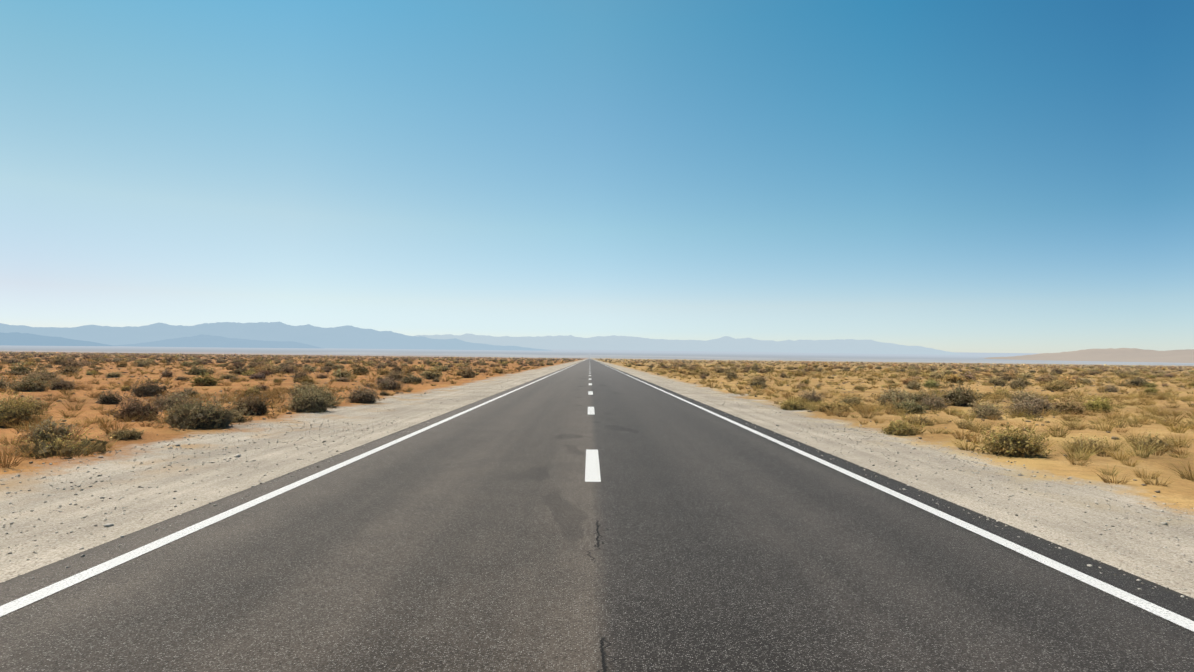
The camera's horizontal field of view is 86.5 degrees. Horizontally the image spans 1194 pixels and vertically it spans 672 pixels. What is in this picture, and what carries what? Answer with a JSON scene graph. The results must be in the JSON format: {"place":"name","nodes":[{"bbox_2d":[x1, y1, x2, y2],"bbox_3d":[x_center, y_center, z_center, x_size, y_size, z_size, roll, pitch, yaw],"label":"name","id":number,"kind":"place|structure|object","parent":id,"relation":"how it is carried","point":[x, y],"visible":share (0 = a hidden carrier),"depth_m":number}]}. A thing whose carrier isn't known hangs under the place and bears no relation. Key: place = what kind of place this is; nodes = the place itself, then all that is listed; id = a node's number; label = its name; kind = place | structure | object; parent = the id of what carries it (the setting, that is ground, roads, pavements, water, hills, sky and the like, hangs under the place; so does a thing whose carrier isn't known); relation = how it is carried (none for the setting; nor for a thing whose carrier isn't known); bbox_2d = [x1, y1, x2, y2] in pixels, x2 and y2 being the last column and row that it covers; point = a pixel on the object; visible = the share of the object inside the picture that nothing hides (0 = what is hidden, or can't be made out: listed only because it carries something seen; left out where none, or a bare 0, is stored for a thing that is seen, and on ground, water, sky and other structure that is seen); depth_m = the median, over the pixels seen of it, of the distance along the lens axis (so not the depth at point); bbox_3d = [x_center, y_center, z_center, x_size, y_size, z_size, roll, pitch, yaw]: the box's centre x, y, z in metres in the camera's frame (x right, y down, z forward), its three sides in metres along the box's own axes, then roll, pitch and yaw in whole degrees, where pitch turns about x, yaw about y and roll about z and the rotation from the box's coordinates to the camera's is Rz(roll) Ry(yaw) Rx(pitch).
{"place":"outdoors","nodes":[
{"label":"outdoors","id":0,"kind":"place"},
{"bbox_2d":[0,332,112,345],"bbox_3d":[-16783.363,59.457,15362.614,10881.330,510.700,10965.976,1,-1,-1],"label":"mountain","id":1,"kind":"structure","parent":0,"point":[18,339],"depth_m":15781.31},
{"bbox_2d":[114,334,320,347],"bbox_3d":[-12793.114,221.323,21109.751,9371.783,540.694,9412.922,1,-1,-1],"label":"mountain","id":2,"kind":"structure","parent":0,"point":[201,340],"depth_m":19639.15},
{"bbox_2d":[0,322,551,350],"bbox_3d":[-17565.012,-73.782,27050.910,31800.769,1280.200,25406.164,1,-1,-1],"label":"mountain range","id":3,"kind":"structure","parent":0,"point":[348,337],"depth_m":25854.84},
{"bbox_2d":[0,353,1193,671],"bbox_3d":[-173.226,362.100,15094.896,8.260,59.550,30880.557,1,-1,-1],"label":"road","id":4,"kind":"structure","parent":0,"point":[500,535],"depth_m":4.59},
{"bbox_2d":[0,360,1193,631],"bbox_3d":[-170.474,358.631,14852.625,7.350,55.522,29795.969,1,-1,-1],"label":"road markings","id":5,"kind":"object","parent":4,"relation":"on","point":[592,464],"depth_m":5.66},
{"bbox_2d":[0,345,1193,518],"bbox_3d":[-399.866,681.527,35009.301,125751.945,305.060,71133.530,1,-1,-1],"label":"ground","id":6,"kind":"structure","parent":0,"point":[1178,489],"depth_m":20.92},
{"bbox_2d":[0,352,589,582],"bbox_3d":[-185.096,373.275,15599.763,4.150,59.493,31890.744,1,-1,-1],"label":"gravel shoulder","id":7,"kind":"object","parent":6,"relation":"on","point":[69,544],"depth_m":7.84},
{"bbox_2d":[0,378,1193,611],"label":"shoulder pebbles","id":8,"kind":"object","parent":7,"relation":"on","point":[650,382],"visible":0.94,"depth_m":9.06},
{"bbox_2d":[0,375,1193,462],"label":"scrub bushes","id":9,"kind":"object","parent":6,"relation":"on","point":[1015,444],"visible":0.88,"depth_m":13.81},
{"bbox_2d":[1,365,1193,492],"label":"desert litter rocks","id":10,"kind":"object","parent":6,"relation":"on","point":[1114,438],"visible":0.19,"depth_m":34.90},
{"bbox_2d":[0,0,1193,352],"label":"sky","id":11,"kind":"structure","parent":0,"point":[971,176]},
{"bbox_2d":[416,333,961,354],"bbox_3d":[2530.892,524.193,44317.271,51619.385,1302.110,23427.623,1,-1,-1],"label":"mountain range","id":12,"kind":"structure","parent":0,"point":[721,344],"depth_m":40602.89},
{"bbox_2d":[590,358,1193,597],"bbox_3d":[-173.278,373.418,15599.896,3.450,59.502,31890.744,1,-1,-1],"label":"gravel shoulder","id":13,"kind":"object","parent":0,"point":[1070,509],"depth_m":7.68},
{"bbox_2d":[984,348,1193,362],"bbox_3d":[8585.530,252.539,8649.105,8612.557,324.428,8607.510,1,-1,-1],"label":"tan hill","id":14,"kind":"structure","parent":0,"point":[1139,355],"depth_m":7597.41}
]}

